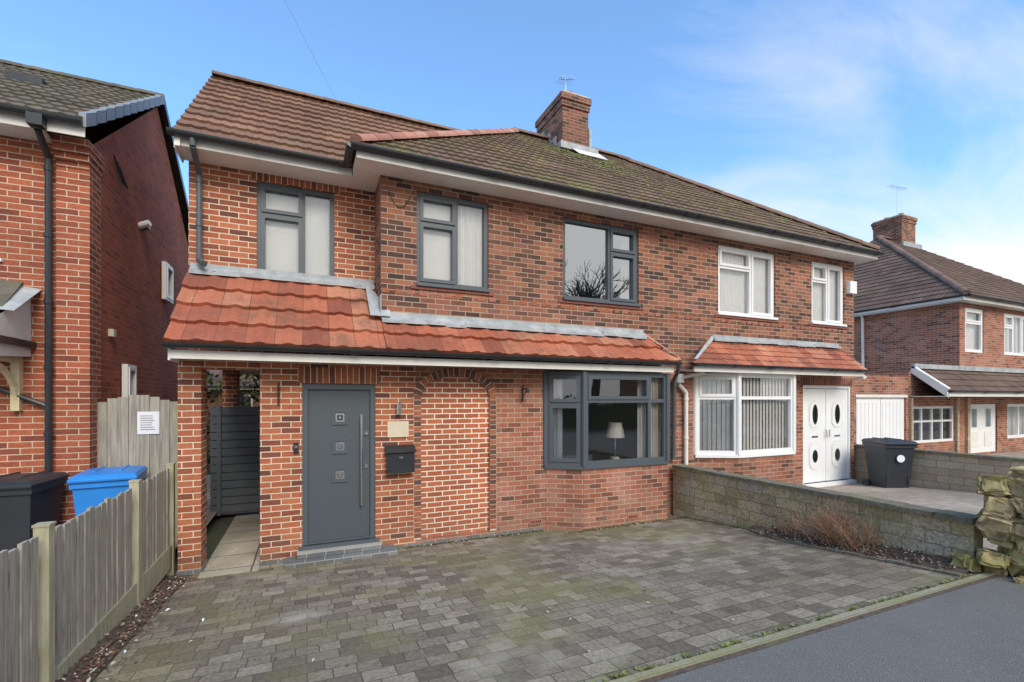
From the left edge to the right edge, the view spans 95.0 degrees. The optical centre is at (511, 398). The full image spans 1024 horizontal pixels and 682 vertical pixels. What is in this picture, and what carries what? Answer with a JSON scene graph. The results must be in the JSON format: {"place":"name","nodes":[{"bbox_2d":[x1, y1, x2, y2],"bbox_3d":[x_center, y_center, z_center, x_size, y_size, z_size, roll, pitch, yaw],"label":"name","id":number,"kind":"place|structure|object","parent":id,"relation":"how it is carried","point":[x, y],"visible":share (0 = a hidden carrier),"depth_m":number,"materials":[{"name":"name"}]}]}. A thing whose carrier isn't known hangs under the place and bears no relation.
{"place":"outdoors","nodes":[
{"label":"outdoors","id":0,"kind":"place"},
{"bbox_2d":[175,475,216,547],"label":"side path","id":1,"kind":"structure","parent":0,"point":[210,515],"depth_m":8.44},
{"bbox_2d":[0,470,68,550],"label":"wheelie bin","id":2,"kind":"object","parent":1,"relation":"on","point":[28,501],"visible":0.61,"depth_m":4.99,"materials":[{"name":"plastic"}]},
{"bbox_2d":[67,465,147,515],"bbox_3d":[-4.867,1.400,5.690,0.618,1.100,0.814,0,0,-30],"label":"wheelie bin","id":3,"kind":"object","parent":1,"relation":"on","point":[95,487],"visible":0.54,"depth_m":5.38,"materials":[{"name":"plastic"}]},
{"bbox_2d":[0,0,1023,284],"label":"sky","id":4,"kind":"structure","parent":0,"point":[809,110],"materials":[{"name":"blue"}]},
{"bbox_2d":[93,514,980,681],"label":"driveway","id":5,"kind":"structure","parent":0,"point":[706,585],"depth_m":4.07,"materials":[{"name":"grey stone"}]},
{"bbox_2d":[285,541,397,568],"bbox_3d":[-2.190,2.025,6.075,1.350,0.150,0.287,0,0,-24],"label":"door step","id":6,"kind":"object","parent":5,"relation":"on","point":[335,554],"depth_m":6.00,"materials":[{"name":"grey brick"}]},
{"bbox_2d":[55,517,954,681],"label":"fallen leaves","id":7,"kind":"object","parent":5,"relation":"on","point":[121,636],"visible":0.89,"depth_m":4.42,"materials":[{"name":"brown plant"}]},
{"bbox_2d":[398,516,984,681],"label":"moss","id":8,"kind":"object","parent":5,"relation":"on","point":[651,666],"visible":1,"depth_m":3.71,"materials":[{"name":"green plant"}]},
{"bbox_2d":[91,470,999,681],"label":"ground","id":9,"kind":"structure","parent":0,"point":[217,527],"depth_m":7.17,"materials":[{"name":"grey concrete"}]},
{"bbox_2d":[0,463,175,681],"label":"wooden fence","id":10,"kind":"object","parent":9,"relation":"on","point":[73,591],"visible":0.98,"depth_m":3.35,"materials":[{"name":"grey wood"}]},
{"bbox_2d":[0,107,188,524],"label":"walls","id":11,"kind":"structure","parent":9,"relation":"on","point":[109,255],"depth_m":5.82,"materials":[{"name":"red brick"}]},
{"bbox_2d":[0,280,41,410],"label":"porch canopy","id":12,"kind":"object","parent":11,"relation":"attached to","point":[17,344],"visible":1,"depth_m":5.44,"materials":[{"name":"wood"}]},
{"bbox_2d":[0,103,83,471],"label":"gutters and pipes","id":13,"kind":"object","parent":11,"relation":"attached to","point":[36,120],"visible":0.88,"depth_m":5.62,"materials":[{"name":"black plastic"}]},
{"bbox_2d":[0,155,173,396],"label":"window frames","id":14,"kind":"structure","parent":11,"relation":"attached to","point":[129,379],"depth_m":7.16,"materials":[{"name":"white plastic"}]},
{"bbox_2d":[0,95,188,226],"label":"verge and fascia","id":15,"kind":"object","parent":11,"relation":"attached to","point":[15,125],"visible":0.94,"depth_m":5.83,"materials":[{"name":"white plastic"}]},
{"bbox_2d":[0,62,153,119],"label":"roof front","id":16,"kind":"structure","parent":15,"relation":"attached to","point":[63,95],"depth_m":6.54,"materials":[{"name":"tile"}]},
{"bbox_2d":[0,59,188,246],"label":"roof back and ridge","id":17,"kind":"structure","parent":15,"relation":"on","point":[96,133],"depth_m":8.69,"materials":[{"name":"tile"}]},
{"bbox_2d":[97,395,177,541],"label":"wooden gate","id":18,"kind":"structure","parent":11,"relation":"attached to","point":[121,442],"depth_m":6.21,"materials":[{"name":"grey wood"}]},
{"bbox_2d":[137,412,159,433],"bbox_3d":[-4.848,0.330,6.252,0.240,0.300,0.010,0,0,-24],"label":"paper notice","id":19,"kind":"object","parent":18,"relation":"attached to","point":[148,422],"visible":1,"depth_m":6.25,"materials":[{"name":"white paper"}]},
{"bbox_2d":[60,575,188,681],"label":"soil border","id":20,"kind":"object","parent":9,"relation":"on","point":[81,662],"visible":0.32,"depth_m":3.71,"materials":[{"name":"brown soil"}]},
{"bbox_2d":[197,513,259,578],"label":"passage paving","id":21,"kind":"structure","parent":9,"relation":"on","point":[237,549],"depth_m":6.42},
{"bbox_2d":[207,370,259,470],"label":"garden outbuilding","id":22,"kind":"structure","parent":9,"relation":"on","point":[244,399],"depth_m":13.77,"materials":[{"name":"brick"}]},
{"bbox_2d":[207,370,259,469],"bbox_3d":[-7.666,0.553,12.636,8.336,3.032,2.241,0,0,-24],"label":"garden hedge","id":23,"kind":"object","parent":9,"relation":"on","point":[253,395],"visible":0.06,"depth_m":12.61,"materials":[{"name":"green plant"}]},
{"bbox_2d":[176,161,853,575],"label":"walls","id":24,"kind":"structure","parent":9,"relation":"on","point":[476,437],"depth_m":6.91,"materials":[{"name":"brick"}]},
{"bbox_2d":[210,406,259,515],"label":"side gate","id":25,"kind":"structure","parent":24,"relation":"attached to","point":[235,461],"depth_m":8.17,"materials":[{"name":"grey wood"}]},
{"bbox_2d":[163,269,386,350],"bbox_3d":[-2.867,-1.114,5.966,2.323,1.057,1.139,0,0,-24],"label":"porch roof","id":26,"kind":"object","parent":24,"relation":"attached to","point":[217,309],"visible":0.97,"depth_m":5.84,"materials":[{"name":"tile"}]},
{"bbox_2d":[299,384,379,550],"bbox_3d":[-2.290,0.882,6.240,1.000,2.135,0.170,0,0,-24],"label":"front door","id":27,"kind":"structure","parent":24,"relation":"attached to","point":[338,463],"depth_m":6.24,"materials":[{"name":"metal"}]},
{"bbox_2d":[172,75,523,183],"bbox_3d":[-2.314,-4.294,7.706,4.870,2.307,2.650,0,0,-24],"label":"roof extension","id":28,"kind":"object","parent":24,"relation":"on","point":[225,108],"visible":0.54,"depth_m":7.05,"materials":[{"name":"brown tile"}]},
{"bbox_2d":[210,76,623,237],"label":"roof back","id":29,"kind":"structure","parent":24,"relation":"attached to","point":[585,229],"depth_m":13.89,"materials":[{"name":"tile"}]},
{"bbox_2d":[350,132,514,174],"bbox_3d":[-1.774,-4.736,10.329,4.082,3.168,8.050,0,0,-24],"label":"roof hip","id":30,"kind":"object","parent":29,"relation":"on","point":[377,153],"depth_m":6.46,"materials":[{"name":"brown tile"}]},
{"bbox_2d":[535,89,591,191],"bbox_3d":[1.243,-6.325,11.592,0.820,2.050,1.370,0,0,-24],"label":"chimney","id":31,"kind":"object","parent":29,"relation":"on","point":[564,115],"visible":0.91,"depth_m":11.05,"materials":[{"name":"brick"}]},
{"bbox_2d":[557,75,573,89],"bbox_3d":[1.311,-7.500,11.486,0.360,0.800,0.370,0,0,-24],"label":"television antenna","id":32,"kind":"object","parent":31,"relation":"on","point":[565,79],"visible":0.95,"depth_m":11.47,"materials":[{"name":"metal"}]},
{"bbox_2d":[541,128,607,159],"bbox_3d":[1.433,-6.140,11.495,1.170,1.080,1.520,0,0,-24],"label":"chimney flashing","id":33,"kind":"object","parent":31,"relation":"attached to","point":[589,150],"visible":0.48,"depth_m":11.00,"materials":[{"name":"grey metal"}]},
{"bbox_2d":[624,166,882,253],"bbox_3d":[4.669,-4.735,13.144,4.082,3.167,8.050,0,0,-24],"label":"roof hip","id":34,"kind":"object","parent":29,"relation":"on","point":[741,227],"visible":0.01,"depth_m":11.76,"materials":[{"name":"tile"}]},
{"bbox_2d":[188,262,841,358],"bbox_3d":[1.649,-1.210,7.881,12.148,1.080,0.816,0,0,-20],"label":"lead flashing","id":35,"kind":"object","parent":24,"relation":"attached to","point":[374,300],"visible":1,"depth_m":6.81,"materials":[{"name":"grey metal"}]},
{"bbox_2d":[168,136,877,376],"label":"fascias and soffits","id":36,"kind":"object","parent":24,"relation":"on","point":[369,168],"visible":0.8,"depth_m":6.64,"materials":[{"name":"white plastic"}]},
{"bbox_2d":[161,127,884,464],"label":"gutters and pipes","id":37,"kind":"object","parent":24,"relation":"attached to","point":[346,163],"visible":0.98,"depth_m":6.38,"materials":[{"name":"black plastic"}]},
{"bbox_2d":[381,320,681,361],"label":"canopy roof","id":38,"kind":"structure","parent":24,"relation":"attached to","point":[429,338],"depth_m":6.88,"materials":[{"name":"red tile"}]},
{"bbox_2d":[308,229,778,460],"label":"rooms","id":39,"kind":"object","parent":24,"relation":"in","point":[585,264],"visible":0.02,"depth_m":10.43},
{"bbox_2d":[265,191,836,460],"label":"curtains and lamp","id":40,"kind":"object","parent":24,"relation":"attached to","point":[281,245],"visible":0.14,"depth_m":7.97,"materials":[{"name":"fabric"}]},
{"bbox_2d":[257,181,847,466],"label":"window frames","id":41,"kind":"structure","parent":24,"relation":"attached to","point":[582,400],"depth_m":7.71,"materials":[{"name":"grey plastic"}]},
{"bbox_2d":[277,187,856,524],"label":"wall fittings","id":42,"kind":"object","parent":24,"relation":"attached to","point":[400,458],"depth_m":6.47,"materials":[{"name":"metal"}]},
{"bbox_2d":[351,132,878,250],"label":"roof front","id":43,"kind":"structure","parent":24,"relation":"on","point":[502,152],"depth_m":8.82,"materials":[{"name":"tile"}]},
{"bbox_2d":[284,0,350,128],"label":"overhead wire","id":44,"kind":"object","parent":43,"relation":"attached to","point":[317,64],"visible":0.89,"depth_m":4.54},
{"bbox_2d":[211,70,879,249],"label":"ridge tiles","id":45,"kind":"object","parent":43,"relation":"on","point":[445,132],"visible":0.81,"depth_m":9.11,"materials":[{"name":"brown tile"}]},
{"bbox_2d":[507,137,668,200],"bbox_3d":[2.006,-4.578,9.513,4.334,2.341,3.020,0,0,-24],"label":"roof moss","id":46,"kind":"object","parent":43,"relation":"on","point":[576,153],"visible":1,"depth_m":10.31,"materials":[{"name":"green plant"}]},
{"bbox_2d":[693,341,867,369],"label":"neighbour canopy roof","id":47,"kind":"structure","parent":24,"relation":"attached to","point":[719,352],"depth_m":9.14,"materials":[{"name":"red tile"}]},
{"bbox_2d":[803,385,856,487],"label":"double doors","id":48,"kind":"structure","parent":24,"relation":"attached to","point":[826,433],"depth_m":10.23,"materials":[{"name":"white plastic"}]},
{"bbox_2d":[544,372,795,529],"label":"bay bases","id":49,"kind":"object","parent":9,"relation":"on","point":[583,498],"visible":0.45,"depth_m":7.59,"materials":[{"name":"brick"}]},
{"bbox_2d":[608,572,998,681],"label":"edging kerb","id":50,"kind":"structure","parent":9,"relation":"on","point":[688,664],"depth_m":3.32,"materials":[{"name":"concrete"}]},
{"bbox_2d":[672,464,982,568],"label":"stone wall","id":51,"kind":"structure","parent":9,"relation":"on","point":[717,496],"depth_m":6.10,"materials":[{"name":"grey stone"}]},
{"bbox_2d":[749,529,962,576],"bbox_3d":[3.766,1.825,5.600,0.245,0.333,2.548,0,0,-17],"label":"stone edging","id":52,"kind":"object","parent":9,"relation":"on","point":[907,564],"visible":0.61,"depth_m":5.14,"materials":[{"name":"grey stone"}]},
{"bbox_2d":[750,525,969,574],"bbox_3d":[3.900,1.759,5.660,0.360,0.329,2.550,0,0,-24],"label":"planting bed","id":53,"kind":"object","parent":9,"relation":"on","point":[926,563],"visible":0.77,"depth_m":5.14,"materials":[{"name":"soil"}]},
{"bbox_2d":[749,515,803,535],"bbox_3d":[3.614,1.728,6.325,0.462,0.323,0.692,0,0,-24],"label":"bare shrub","id":54,"kind":"object","parent":53,"relation":"on","point":[783,530],"visible":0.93,"depth_m":6.24,"materials":[{"name":"brown plant"}]},
{"bbox_2d":[786,500,889,553],"bbox_3d":[3.823,1.492,5.577,0.639,0.676,1.277,0,0,-24],"label":"bare shrub","id":55,"kind":"object","parent":53,"relation":"on","point":[819,526],"visible":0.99,"depth_m":5.53,"materials":[{"name":"brown plant"}]},
{"bbox_2d":[854,302,1023,454],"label":"walls","id":56,"kind":"structure","parent":9,"relation":"on","point":[897,344],"depth_m":15.73,"materials":[{"name":"brick"}]},
{"bbox_2d":[854,239,968,310],"bbox_3d":[14.432,-5.302,20.502,5.435,4.202,10.782,0,0,-24],"label":"roof hip","id":57,"kind":"object","parent":56,"relation":"on","point":[890,277],"visible":0.42,"depth_m":17.60,"materials":[{"name":"tile"}]},
{"bbox_2d":[854,296,1023,397],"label":"fascias and soffits","id":58,"kind":"object","parent":56,"relation":"on","point":[930,380],"visible":0.75,"depth_m":14.86,"materials":[{"name":"white plastic"}]},
{"bbox_2d":[854,293,1023,392],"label":"gutters and pipes","id":59,"kind":"object","parent":56,"relation":"attached to","point":[929,300],"visible":0.69,"depth_m":15.36,"materials":[{"name":"grey plastic"}]},
{"bbox_2d":[855,307,1023,452],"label":"window frames and doors","id":60,"kind":"structure","parent":56,"relation":"attached to","point":[879,416],"depth_m":15.06,"materials":[{"name":"white plastic"}]},
{"bbox_2d":[972,409,990,426],"bbox_3d":[15.657,-0.770,15.617,8.360,4.300,0.065,0,0,-24],"label":"window glass","id":61,"kind":"object","parent":60,"relation":"in","point":[974,417],"visible":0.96,"depth_m":15.41,"materials":[{"name":"grey glass"}]},
{"bbox_2d":[914,317,977,440],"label":"rooms","id":62,"kind":"object","parent":56,"relation":"attached to","point":[916,425],"visible":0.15,"depth_m":15.79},
{"bbox_2d":[887,239,1023,301],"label":"roof front","id":63,"kind":"structure","parent":56,"relation":"on","point":[973,280],"depth_m":18.53,"materials":[{"name":"brown tile"}]},
{"bbox_2d":[854,234,977,316],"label":"ridge tiles","id":64,"kind":"object","parent":63,"relation":"attached to","point":[949,281],"visible":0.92,"depth_m":17.33,"materials":[{"name":"brown tile"}]},
{"bbox_2d":[871,213,917,243],"bbox_3d":[18.220,-7.700,22.365,1.220,2.000,1.320,0,0,-24],"label":"chimney","id":65,"kind":"object","parent":64,"relation":"on","point":[899,227],"visible":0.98,"depth_m":21.89,"materials":[{"name":"brick"}]},
{"bbox_2d":[887,184,907,214],"bbox_3d":[18.163,-9.275,22.122,1.125,1.550,0.320,0,0,-21],"label":"television antenna","id":66,"kind":"object","parent":65,"relation":"on","point":[896,194],"visible":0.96,"depth_m":22.13,"materials":[{"name":"metal"}]},
{"bbox_2d":[901,241,921,248],"bbox_3d":[18.576,-7.100,21.800,1.500,0.200,0.120,0,0,-24],"label":"chimney flashing","id":67,"kind":"object","parent":65,"relation":"attached to","point":[910,244],"visible":0.77,"depth_m":21.70,"materials":[{"name":"grey metal"}]},
{"bbox_2d":[921,369,1023,390],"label":"canopy roof","id":68,"kind":"structure","parent":56,"relation":"attached to","point":[975,380],"depth_m":14.60,"materials":[{"name":"brown tile"}]},
{"bbox_2d":[854,444,1023,491],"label":"stone wall","id":69,"kind":"structure","parent":9,"relation":"on","point":[946,470],"depth_m":9.13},
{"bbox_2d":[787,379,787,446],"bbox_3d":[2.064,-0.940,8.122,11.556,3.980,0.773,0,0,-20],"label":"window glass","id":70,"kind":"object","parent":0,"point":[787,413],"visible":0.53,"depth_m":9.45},
{"bbox_2d":[656,575,1023,681],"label":"road","id":71,"kind":"structure","parent":0,"point":[973,633],"depth_m":3.13,"materials":[{"name":"grey asphalt"}]},
{"bbox_2d":[818,451,1023,551],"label":"neighbour driveway","id":72,"kind":"structure","parent":0,"point":[963,501],"depth_m":8.47,"materials":[{"name":"grey concrete"}]},
{"bbox_2d":[861,437,918,487],"bbox_3d":[7.861,1.390,9.798,0.618,1.100,0.814,0,0,5],"label":"wheelie bin","id":73,"kind":"object","parent":72,"relation":"on","point":[889,461],"visible":0.94,"depth_m":9.52,"materials":[{"name":"plastic"}]},
{"bbox_2d":[950,466,1023,583],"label":"stone pier","id":74,"kind":"structure","parent":0,"point":[1000,520],"depth_m":4.39,"materials":[{"name":"beige stone"}]}
]}

